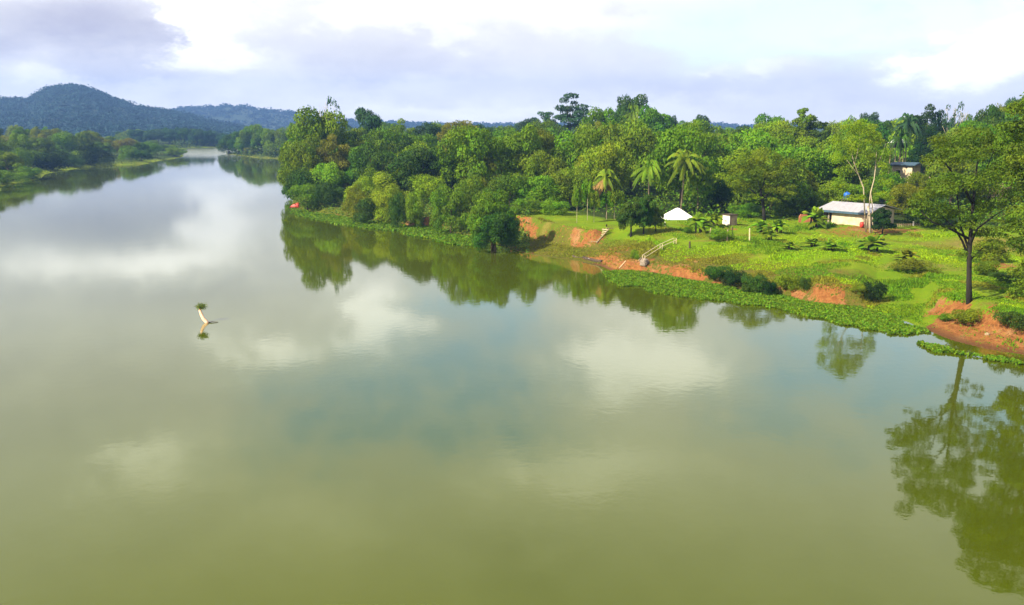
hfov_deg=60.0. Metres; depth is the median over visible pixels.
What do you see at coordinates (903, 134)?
palm tree
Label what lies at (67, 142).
broadleaf tree
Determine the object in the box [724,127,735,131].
broadleaf tree
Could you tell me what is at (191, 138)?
bush
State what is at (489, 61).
sky
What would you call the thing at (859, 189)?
broadleaf tree
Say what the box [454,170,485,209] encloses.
bush
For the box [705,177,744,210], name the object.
broadleaf tree
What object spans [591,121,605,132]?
broadleaf tree
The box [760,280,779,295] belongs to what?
bush
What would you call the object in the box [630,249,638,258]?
bush
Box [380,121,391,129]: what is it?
broadleaf tree
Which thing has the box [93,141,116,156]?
broadleaf tree
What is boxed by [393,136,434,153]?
broadleaf tree
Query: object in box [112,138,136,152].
broadleaf tree
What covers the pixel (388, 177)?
bush
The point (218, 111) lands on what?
hill forest
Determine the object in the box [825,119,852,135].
broadleaf tree
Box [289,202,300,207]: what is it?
covered boat
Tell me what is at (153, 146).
bush
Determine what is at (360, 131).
broadleaf tree
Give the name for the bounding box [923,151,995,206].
broadleaf tree
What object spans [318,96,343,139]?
bare tree
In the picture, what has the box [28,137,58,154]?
broadleaf tree
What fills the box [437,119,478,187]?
tall tree
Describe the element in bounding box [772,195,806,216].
bush
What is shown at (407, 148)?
broadleaf tree
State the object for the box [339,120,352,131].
broadleaf tree
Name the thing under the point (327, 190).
bush
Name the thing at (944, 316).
bush
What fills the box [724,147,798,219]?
tall tree
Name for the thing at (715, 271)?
bush
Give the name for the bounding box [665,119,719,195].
broadleaf tree
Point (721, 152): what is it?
palm tree
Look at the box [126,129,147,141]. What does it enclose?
broadleaf tree
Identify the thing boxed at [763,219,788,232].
banana plant
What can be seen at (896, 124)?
broadleaf tree
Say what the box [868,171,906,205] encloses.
broadleaf tree
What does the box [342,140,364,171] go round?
broadleaf tree
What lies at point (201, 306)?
dead stump
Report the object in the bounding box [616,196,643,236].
lawn tree
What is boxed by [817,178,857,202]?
broadleaf tree
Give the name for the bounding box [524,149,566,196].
broadleaf tree
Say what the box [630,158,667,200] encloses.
palm tree
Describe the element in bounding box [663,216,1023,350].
grass
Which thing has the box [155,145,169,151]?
bush
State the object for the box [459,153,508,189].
broadleaf tree
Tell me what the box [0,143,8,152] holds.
broadleaf tree
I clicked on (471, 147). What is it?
broadleaf tree
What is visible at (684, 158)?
palm tree
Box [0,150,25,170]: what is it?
broadleaf tree
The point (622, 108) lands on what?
broadleaf tree
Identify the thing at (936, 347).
water hyacinth
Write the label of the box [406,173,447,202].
broadleaf tree
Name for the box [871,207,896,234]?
lawn tree
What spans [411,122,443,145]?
broadleaf tree
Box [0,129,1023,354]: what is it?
ground
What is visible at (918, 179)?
broadleaf tree
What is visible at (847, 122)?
broadleaf tree
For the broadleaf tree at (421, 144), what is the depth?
171.17 m
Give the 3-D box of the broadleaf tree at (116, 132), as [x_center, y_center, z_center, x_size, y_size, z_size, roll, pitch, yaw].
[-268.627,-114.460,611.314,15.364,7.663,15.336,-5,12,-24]
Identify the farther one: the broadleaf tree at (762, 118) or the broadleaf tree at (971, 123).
the broadleaf tree at (762, 118)
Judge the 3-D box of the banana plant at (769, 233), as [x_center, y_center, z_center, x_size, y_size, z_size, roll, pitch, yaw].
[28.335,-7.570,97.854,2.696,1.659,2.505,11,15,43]
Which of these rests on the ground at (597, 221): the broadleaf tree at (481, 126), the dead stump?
the broadleaf tree at (481, 126)
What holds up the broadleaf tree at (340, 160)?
on the ground at (597, 221)
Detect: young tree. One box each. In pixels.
[571,185,582,205]
[581,178,593,219]
[588,191,600,207]
[598,191,613,218]
[605,187,625,218]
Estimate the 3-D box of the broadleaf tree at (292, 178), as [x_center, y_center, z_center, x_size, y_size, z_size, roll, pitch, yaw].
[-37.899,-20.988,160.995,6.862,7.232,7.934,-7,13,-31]
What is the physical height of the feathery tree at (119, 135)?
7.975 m
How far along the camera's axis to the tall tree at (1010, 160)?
58.97 m
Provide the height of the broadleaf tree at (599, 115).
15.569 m
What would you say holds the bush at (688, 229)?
on the ground at (597, 221)
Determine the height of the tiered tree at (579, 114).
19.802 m
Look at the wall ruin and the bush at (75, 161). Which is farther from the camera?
the bush at (75, 161)
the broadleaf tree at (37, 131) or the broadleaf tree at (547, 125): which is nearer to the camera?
the broadleaf tree at (547, 125)
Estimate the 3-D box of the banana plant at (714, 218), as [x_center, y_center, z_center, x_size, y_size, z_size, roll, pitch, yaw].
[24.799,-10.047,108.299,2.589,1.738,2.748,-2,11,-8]
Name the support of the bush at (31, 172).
on the ground at (597, 221)
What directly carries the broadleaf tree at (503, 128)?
on the ground at (597, 221)
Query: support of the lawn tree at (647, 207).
on the ground at (597, 221)
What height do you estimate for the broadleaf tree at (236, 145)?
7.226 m
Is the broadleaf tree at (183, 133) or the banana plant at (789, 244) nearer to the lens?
the banana plant at (789, 244)
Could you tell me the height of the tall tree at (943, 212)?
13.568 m
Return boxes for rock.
[640,258,648,265]
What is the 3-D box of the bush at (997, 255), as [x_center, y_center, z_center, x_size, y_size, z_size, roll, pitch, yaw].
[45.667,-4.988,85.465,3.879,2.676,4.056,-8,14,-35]
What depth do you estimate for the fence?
111.51 m
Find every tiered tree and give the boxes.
[537,111,559,132]
[552,92,590,137]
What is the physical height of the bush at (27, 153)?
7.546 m
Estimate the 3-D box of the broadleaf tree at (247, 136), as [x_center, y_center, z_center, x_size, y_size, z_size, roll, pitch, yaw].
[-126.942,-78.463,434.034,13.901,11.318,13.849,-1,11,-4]
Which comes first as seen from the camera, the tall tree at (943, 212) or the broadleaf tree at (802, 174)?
the tall tree at (943, 212)
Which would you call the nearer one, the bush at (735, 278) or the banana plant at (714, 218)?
the bush at (735, 278)
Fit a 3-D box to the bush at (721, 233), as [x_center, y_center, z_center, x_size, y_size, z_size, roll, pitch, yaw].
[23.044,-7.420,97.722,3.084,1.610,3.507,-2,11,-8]
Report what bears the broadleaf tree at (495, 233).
on the ground at (597, 221)
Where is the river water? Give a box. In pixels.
[0,147,1023,604]
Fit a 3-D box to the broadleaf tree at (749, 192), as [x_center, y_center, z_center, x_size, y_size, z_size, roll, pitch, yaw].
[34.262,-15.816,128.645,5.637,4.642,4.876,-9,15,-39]
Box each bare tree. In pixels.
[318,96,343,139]
[939,101,969,135]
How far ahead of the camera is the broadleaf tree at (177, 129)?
595.47 m
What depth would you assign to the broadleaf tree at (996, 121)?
141.94 m
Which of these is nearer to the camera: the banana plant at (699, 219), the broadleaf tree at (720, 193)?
the banana plant at (699, 219)
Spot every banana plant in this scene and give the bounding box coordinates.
[687,212,715,232]
[707,213,724,226]
[748,220,768,232]
[756,226,783,240]
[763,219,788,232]
[777,241,798,249]
[799,206,829,228]
[799,238,823,246]
[817,238,843,250]
[851,234,892,251]
[890,249,919,262]
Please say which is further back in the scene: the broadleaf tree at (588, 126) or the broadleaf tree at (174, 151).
the broadleaf tree at (174, 151)
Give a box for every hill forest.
[0,83,284,136]
[171,103,952,128]
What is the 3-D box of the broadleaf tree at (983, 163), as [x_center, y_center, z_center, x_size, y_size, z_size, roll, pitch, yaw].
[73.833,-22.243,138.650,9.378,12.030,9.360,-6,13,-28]
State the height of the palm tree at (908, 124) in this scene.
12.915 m
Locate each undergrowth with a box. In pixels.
[0,143,278,184]
[173,138,281,157]
[292,192,529,252]
[506,177,1023,227]
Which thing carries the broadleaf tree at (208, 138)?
on the ground at (597, 221)
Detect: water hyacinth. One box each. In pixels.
[289,208,475,245]
[602,269,931,334]
[917,340,1023,364]
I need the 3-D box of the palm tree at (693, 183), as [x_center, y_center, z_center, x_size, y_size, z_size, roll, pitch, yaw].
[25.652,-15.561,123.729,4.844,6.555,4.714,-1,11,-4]
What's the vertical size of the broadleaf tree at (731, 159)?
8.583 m
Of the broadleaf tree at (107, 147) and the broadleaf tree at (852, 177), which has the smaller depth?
the broadleaf tree at (852, 177)
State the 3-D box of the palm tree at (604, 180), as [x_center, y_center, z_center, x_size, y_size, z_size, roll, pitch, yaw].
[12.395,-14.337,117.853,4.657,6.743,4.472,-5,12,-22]
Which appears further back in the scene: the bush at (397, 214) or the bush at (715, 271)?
the bush at (397, 214)
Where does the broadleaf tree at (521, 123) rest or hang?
on the ground at (597, 221)
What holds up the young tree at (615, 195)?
on the ground at (597, 221)
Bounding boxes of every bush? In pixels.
[0,170,29,183]
[10,146,45,167]
[12,166,41,178]
[32,150,71,169]
[61,153,85,166]
[71,150,89,160]
[74,142,115,165]
[117,145,137,159]
[142,141,163,154]
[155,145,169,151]
[187,130,202,144]
[243,147,258,153]
[262,143,279,155]
[311,182,344,209]
[340,184,373,219]
[342,168,392,206]
[352,197,377,223]
[363,182,408,223]
[371,165,423,206]
[388,190,407,227]
[403,194,423,226]
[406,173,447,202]
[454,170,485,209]
[509,198,544,213]
[539,199,571,214]
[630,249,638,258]
[683,226,692,232]
[702,265,731,279]
[705,227,734,240]
[720,268,745,285]
[727,202,761,217]
[741,272,768,292]
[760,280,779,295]
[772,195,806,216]
[773,273,801,290]
[799,277,811,290]
[850,282,869,294]
[862,279,887,301]
[889,258,942,272]
[902,196,952,227]
[937,313,951,320]
[947,308,982,323]
[961,237,1011,262]
[972,260,1000,274]
[987,271,1015,282]
[992,311,1023,330]
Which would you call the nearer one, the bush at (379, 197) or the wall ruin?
the wall ruin
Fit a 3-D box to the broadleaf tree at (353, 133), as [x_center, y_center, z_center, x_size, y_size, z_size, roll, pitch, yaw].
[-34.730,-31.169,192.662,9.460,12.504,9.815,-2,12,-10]
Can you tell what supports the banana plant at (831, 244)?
on the ground at (597, 221)
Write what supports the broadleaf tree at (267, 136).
on the ground at (597, 221)
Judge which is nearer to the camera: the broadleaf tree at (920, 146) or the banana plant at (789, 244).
the banana plant at (789, 244)
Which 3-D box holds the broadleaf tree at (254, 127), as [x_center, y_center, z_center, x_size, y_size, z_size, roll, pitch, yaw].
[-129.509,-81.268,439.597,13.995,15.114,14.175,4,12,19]
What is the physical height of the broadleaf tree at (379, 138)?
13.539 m
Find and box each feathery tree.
[99,139,120,152]
[114,132,128,139]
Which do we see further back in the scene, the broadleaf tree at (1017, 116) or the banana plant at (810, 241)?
the broadleaf tree at (1017, 116)
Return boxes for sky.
[0,0,1023,125]
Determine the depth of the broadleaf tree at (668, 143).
122.97 m
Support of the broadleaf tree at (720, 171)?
on the ground at (597, 221)
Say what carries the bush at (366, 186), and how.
on the ground at (597, 221)
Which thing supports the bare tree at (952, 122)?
on the ground at (597, 221)
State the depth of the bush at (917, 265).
81.07 m
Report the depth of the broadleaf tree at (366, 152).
160.56 m
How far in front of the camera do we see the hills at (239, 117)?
1766.60 m
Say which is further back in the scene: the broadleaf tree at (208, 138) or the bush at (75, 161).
the broadleaf tree at (208, 138)
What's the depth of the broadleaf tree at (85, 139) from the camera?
355.13 m
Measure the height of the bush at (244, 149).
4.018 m
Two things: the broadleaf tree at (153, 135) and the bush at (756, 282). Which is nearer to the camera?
the bush at (756, 282)
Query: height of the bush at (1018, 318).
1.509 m
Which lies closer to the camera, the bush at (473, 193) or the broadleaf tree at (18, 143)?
the bush at (473, 193)
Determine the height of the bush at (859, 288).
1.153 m
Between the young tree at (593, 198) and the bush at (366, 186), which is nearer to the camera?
the young tree at (593, 198)
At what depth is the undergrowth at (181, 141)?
434.59 m
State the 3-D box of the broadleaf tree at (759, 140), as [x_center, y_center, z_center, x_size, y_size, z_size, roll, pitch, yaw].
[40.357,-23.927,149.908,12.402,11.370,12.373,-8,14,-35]
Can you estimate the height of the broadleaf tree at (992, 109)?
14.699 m
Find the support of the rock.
on the ground at (597, 221)
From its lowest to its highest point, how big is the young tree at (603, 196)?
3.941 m
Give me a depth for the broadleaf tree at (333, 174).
159.78 m
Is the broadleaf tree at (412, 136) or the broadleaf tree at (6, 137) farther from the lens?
the broadleaf tree at (6, 137)
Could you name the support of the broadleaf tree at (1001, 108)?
on the ground at (597, 221)
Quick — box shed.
[721,213,738,225]
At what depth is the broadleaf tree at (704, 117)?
239.26 m
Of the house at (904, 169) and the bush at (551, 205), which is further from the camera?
the house at (904, 169)
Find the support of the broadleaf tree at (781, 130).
on the ground at (597, 221)
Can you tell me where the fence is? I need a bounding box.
[897,221,919,226]
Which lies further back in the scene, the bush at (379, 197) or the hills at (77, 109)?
the hills at (77, 109)
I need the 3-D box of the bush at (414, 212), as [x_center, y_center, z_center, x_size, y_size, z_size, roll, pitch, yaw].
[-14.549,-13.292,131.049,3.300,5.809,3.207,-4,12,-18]
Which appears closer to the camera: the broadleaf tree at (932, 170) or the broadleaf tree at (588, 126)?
the broadleaf tree at (932, 170)
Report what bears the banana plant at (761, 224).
on the ground at (597, 221)
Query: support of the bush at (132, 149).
on the ground at (597, 221)
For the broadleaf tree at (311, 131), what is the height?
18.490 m
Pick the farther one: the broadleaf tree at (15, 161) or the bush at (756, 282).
the broadleaf tree at (15, 161)
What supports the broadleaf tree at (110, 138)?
on the ground at (597, 221)
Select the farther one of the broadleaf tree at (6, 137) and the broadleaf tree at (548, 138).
the broadleaf tree at (6, 137)
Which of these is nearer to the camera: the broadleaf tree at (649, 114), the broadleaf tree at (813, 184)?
the broadleaf tree at (813, 184)
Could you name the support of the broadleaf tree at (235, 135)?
on the ground at (597, 221)
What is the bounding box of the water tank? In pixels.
[841,192,851,201]
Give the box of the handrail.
[642,238,676,258]
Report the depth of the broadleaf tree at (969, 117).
174.07 m
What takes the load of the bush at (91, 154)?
on the ground at (597, 221)
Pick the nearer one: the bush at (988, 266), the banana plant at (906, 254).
the bush at (988, 266)
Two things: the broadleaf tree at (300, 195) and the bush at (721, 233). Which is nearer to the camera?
the bush at (721, 233)
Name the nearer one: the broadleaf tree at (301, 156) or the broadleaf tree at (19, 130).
the broadleaf tree at (301, 156)
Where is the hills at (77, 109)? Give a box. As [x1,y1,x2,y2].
[0,91,173,128]
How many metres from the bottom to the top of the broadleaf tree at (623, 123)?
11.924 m
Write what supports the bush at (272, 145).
on the ground at (597, 221)
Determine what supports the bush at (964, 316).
on the ground at (597, 221)
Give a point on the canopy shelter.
(677, 214)
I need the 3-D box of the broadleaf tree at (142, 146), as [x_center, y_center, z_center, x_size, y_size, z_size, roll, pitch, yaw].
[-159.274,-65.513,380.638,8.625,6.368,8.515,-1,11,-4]
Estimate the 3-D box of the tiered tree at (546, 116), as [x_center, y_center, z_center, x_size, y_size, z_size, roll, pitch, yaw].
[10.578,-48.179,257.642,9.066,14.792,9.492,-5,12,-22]
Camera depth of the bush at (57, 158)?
286.95 m
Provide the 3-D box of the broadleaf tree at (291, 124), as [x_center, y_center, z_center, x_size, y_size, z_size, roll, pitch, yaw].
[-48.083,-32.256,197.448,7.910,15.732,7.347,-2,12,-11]
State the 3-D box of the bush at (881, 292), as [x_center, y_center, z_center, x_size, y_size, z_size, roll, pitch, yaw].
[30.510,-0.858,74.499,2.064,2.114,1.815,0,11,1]
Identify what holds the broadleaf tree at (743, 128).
on the ground at (597, 221)
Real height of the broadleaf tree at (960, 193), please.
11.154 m
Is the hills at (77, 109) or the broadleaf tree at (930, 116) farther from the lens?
the hills at (77, 109)
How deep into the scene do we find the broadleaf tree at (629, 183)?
155.39 m
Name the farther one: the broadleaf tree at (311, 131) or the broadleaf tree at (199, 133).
the broadleaf tree at (199, 133)
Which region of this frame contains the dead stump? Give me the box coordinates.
[194,302,212,322]
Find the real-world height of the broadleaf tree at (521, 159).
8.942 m
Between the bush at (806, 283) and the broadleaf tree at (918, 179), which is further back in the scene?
the broadleaf tree at (918, 179)
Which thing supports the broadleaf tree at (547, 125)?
on the ground at (597, 221)
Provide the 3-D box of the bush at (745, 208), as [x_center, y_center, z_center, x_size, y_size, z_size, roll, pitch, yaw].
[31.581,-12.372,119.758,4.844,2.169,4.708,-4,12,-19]
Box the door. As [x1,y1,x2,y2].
[826,212,831,220]
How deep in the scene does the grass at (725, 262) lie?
92.18 m
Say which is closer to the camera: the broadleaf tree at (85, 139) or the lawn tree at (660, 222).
the lawn tree at (660, 222)
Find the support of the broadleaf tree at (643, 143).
on the ground at (597, 221)
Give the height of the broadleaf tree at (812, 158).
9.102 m
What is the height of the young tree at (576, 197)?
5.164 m
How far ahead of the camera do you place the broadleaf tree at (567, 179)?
129.81 m
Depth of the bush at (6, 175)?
224.85 m
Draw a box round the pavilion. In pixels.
[888,139,907,173]
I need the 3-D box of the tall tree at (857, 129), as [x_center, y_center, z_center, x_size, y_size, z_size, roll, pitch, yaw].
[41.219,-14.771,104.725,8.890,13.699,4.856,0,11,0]
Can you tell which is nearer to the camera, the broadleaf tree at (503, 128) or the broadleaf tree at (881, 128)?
the broadleaf tree at (881, 128)
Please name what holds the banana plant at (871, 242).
on the ground at (597, 221)
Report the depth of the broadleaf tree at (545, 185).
128.82 m
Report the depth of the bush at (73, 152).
330.40 m
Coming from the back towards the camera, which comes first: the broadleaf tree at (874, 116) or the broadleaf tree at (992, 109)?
the broadleaf tree at (874, 116)
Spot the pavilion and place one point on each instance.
(894, 146)
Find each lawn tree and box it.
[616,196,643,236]
[634,194,655,233]
[647,207,665,230]
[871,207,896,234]
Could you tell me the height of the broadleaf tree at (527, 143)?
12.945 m
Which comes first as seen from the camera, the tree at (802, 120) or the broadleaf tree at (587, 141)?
the broadleaf tree at (587, 141)
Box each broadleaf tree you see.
[0,135,12,146]
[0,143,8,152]
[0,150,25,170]
[5,125,23,135]
[5,133,36,155]
[11,127,31,142]
[26,126,42,136]
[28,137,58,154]
[38,128,58,141]
[48,131,78,153]
[72,133,91,150]
[78,131,99,145]
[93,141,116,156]
[105,136,113,143]
[112,131,126,138]
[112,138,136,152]
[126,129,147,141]
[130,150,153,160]
[133,143,150,151]
[142,129,165,141]
[144,140,159,148]
[159,129,178,143]
[162,147,187,155]
[172,127,188,142]
[175,129,188,143]
[184,130,206,143]
[201,131,214,144]
[216,134,234,153]
[226,130,240,153]
[233,141,241,150]
[236,124,263,152]
[238,131,264,149]
[250,127,267,151]
[260,129,280,147]
[274,126,288,146]
[276,140,323,199]
[278,105,355,183]
[278,122,305,170]
[281,167,320,202]
[285,182,326,209]
[307,161,349,195]
[311,134,354,194]
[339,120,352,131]
[340,131,366,144]
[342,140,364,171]
[344,142,394,183]
[345,127,370,140]
[347,143,395,186]
[354,107,381,133]
[359,126,406,153]
[379,145,455,200]
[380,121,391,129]
[386,130,420,152]
[391,118,416,137]
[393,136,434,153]
[393,144,454,186]
[395,140,429,156]
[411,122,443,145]
[412,133,437,146]
[429,184,470,232]
[431,120,449,135]
[434,124,508,193]
[448,124,490,182]
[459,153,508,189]
[465,188,520,248]
[470,211,521,251]
[476,123,495,132]
[482,172,531,205]
[489,126,518,141]
[491,122,550,182]
[492,124,515,131]
[503,148,533,192]
[515,175,560,208]
[517,117,538,130]
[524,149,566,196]
[530,126,564,166]
[531,118,563,145]
[549,165,592,208]
[550,125,610,191]
[566,121,612,140]
[574,140,634,197]
[578,105,625,127]
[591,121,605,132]
[598,117,661,195]
[606,120,655,162]
[615,93,653,126]
[627,155,642,188]
[638,103,674,142]
[642,123,720,207]
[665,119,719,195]
[670,115,677,126]
[680,118,725,137]
[695,115,710,130]
[705,133,741,153]
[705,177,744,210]
[706,147,761,197]
[710,162,732,192]
[715,127,783,156]
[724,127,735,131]
[726,153,815,211]
[729,180,759,203]
[732,125,749,139]
[745,118,792,145]
[753,112,786,128]
[767,132,820,154]
[767,143,835,199]
[768,123,814,141]
[785,166,818,206]
[798,191,826,208]
[811,134,894,195]
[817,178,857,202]
[825,115,887,184]
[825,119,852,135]
[846,183,879,203]
[859,112,878,122]
[861,117,890,162]
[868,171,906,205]
[877,120,897,162]
[877,122,932,167]
[886,121,900,161]
[886,183,924,213]
[903,104,948,171]
[905,171,928,188]
[907,125,942,170]
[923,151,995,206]
[926,131,975,200]
[927,123,961,152]
[951,119,998,193]
[961,114,1014,138]
[962,114,972,122]
[971,121,1002,175]
[973,104,1005,123]
[976,103,1022,120]
[986,129,1023,197]
[1005,110,1021,121]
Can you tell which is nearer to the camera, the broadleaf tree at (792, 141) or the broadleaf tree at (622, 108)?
the broadleaf tree at (792, 141)
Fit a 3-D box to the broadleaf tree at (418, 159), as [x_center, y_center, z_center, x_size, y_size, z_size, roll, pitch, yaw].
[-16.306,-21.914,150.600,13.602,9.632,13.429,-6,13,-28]
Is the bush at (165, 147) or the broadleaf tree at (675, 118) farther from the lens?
the bush at (165, 147)
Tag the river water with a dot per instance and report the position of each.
(320, 413)
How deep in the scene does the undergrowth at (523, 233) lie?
132.73 m
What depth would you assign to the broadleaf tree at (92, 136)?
370.91 m
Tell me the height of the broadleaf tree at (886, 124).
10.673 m
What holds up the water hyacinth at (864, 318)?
on the river water
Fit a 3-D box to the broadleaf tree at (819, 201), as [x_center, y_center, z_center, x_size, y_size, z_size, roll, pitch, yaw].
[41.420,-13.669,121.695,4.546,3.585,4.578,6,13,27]
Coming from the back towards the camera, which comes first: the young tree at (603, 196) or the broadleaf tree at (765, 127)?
the broadleaf tree at (765, 127)
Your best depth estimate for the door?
113.86 m
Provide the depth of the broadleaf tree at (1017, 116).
181.90 m
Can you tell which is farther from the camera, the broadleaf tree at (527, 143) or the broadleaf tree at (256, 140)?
the broadleaf tree at (256, 140)
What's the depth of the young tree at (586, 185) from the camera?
115.99 m
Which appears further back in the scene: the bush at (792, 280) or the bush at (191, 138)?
the bush at (191, 138)
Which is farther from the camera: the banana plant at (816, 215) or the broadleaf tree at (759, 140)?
the broadleaf tree at (759, 140)
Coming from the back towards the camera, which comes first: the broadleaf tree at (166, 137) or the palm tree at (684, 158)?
the broadleaf tree at (166, 137)
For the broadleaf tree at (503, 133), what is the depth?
196.85 m
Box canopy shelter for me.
[663,208,691,219]
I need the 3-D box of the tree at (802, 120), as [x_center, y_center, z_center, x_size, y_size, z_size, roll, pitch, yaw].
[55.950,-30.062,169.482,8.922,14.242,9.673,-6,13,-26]
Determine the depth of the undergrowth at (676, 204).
124.81 m
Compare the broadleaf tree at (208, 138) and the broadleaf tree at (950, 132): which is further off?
the broadleaf tree at (208, 138)
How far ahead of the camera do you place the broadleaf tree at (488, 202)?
106.99 m
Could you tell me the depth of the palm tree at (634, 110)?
221.77 m
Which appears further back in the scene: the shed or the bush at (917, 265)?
the shed
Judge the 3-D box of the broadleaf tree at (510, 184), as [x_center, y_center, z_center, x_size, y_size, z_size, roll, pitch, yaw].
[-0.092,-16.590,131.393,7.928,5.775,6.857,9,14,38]
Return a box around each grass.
[513,215,1023,306]
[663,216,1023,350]
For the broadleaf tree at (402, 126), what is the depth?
229.34 m
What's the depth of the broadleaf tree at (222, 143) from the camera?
454.26 m
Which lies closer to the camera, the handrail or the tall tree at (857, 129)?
the handrail
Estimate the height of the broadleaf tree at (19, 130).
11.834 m
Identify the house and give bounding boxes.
[819,201,901,227]
[888,162,922,182]
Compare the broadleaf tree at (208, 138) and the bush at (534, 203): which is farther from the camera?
the broadleaf tree at (208, 138)
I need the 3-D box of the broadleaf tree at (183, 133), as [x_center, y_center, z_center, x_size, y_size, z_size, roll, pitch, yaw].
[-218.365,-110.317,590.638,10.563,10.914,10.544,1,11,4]
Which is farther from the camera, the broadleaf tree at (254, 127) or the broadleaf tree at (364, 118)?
the broadleaf tree at (254, 127)
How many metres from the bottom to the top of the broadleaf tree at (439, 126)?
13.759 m
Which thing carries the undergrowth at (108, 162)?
on the ground at (597, 221)
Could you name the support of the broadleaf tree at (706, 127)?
on the ground at (597, 221)
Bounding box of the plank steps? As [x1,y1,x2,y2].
[591,228,613,242]
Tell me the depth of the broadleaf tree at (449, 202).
122.97 m
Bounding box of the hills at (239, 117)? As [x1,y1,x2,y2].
[187,107,422,128]
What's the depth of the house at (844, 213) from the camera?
111.50 m
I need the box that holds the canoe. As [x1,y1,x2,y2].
[583,256,601,261]
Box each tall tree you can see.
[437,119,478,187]
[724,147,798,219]
[828,118,894,232]
[903,125,1023,304]
[988,92,1023,299]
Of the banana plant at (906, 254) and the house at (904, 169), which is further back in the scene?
the house at (904, 169)
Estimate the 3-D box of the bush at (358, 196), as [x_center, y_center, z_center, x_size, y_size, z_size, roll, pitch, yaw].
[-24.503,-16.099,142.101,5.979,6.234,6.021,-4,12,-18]
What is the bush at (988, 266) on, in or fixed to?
on the ground at (597, 221)
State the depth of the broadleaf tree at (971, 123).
136.24 m
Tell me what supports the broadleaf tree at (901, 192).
on the ground at (597, 221)
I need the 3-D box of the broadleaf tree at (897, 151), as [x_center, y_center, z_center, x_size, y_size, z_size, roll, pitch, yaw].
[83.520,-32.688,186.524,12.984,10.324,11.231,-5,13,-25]
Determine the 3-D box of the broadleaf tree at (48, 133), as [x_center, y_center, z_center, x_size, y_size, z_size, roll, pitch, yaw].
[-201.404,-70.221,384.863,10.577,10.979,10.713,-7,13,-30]
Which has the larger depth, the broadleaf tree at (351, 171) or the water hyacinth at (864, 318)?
the broadleaf tree at (351, 171)
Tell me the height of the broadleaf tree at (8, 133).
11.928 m
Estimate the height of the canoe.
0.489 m
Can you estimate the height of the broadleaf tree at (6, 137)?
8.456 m
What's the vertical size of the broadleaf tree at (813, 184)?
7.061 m
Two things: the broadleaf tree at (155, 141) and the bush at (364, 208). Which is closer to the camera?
the bush at (364, 208)
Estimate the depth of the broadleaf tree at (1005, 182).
124.80 m
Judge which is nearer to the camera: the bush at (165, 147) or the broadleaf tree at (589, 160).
the broadleaf tree at (589, 160)
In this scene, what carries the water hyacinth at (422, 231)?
on the river water
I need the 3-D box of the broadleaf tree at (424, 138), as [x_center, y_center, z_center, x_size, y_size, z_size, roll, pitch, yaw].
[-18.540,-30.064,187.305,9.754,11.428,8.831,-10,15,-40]
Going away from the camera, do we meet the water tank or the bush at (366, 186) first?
the water tank
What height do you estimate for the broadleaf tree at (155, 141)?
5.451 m
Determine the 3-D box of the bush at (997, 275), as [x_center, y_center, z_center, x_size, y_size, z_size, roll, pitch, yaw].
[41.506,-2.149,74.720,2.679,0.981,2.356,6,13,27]
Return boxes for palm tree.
[592,169,622,209]
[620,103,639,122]
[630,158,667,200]
[664,149,705,209]
[678,168,713,211]
[712,149,724,157]
[887,128,913,161]
[892,113,923,161]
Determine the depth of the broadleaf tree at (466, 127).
160.28 m
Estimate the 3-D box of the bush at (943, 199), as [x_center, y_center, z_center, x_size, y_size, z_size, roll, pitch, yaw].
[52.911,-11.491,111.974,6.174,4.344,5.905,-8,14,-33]
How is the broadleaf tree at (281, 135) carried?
on the ground at (597, 221)
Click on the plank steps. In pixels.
(607, 229)
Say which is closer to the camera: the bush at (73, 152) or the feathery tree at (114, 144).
the bush at (73, 152)
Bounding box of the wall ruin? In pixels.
[798,214,812,221]
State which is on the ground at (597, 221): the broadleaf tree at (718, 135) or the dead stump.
the broadleaf tree at (718, 135)

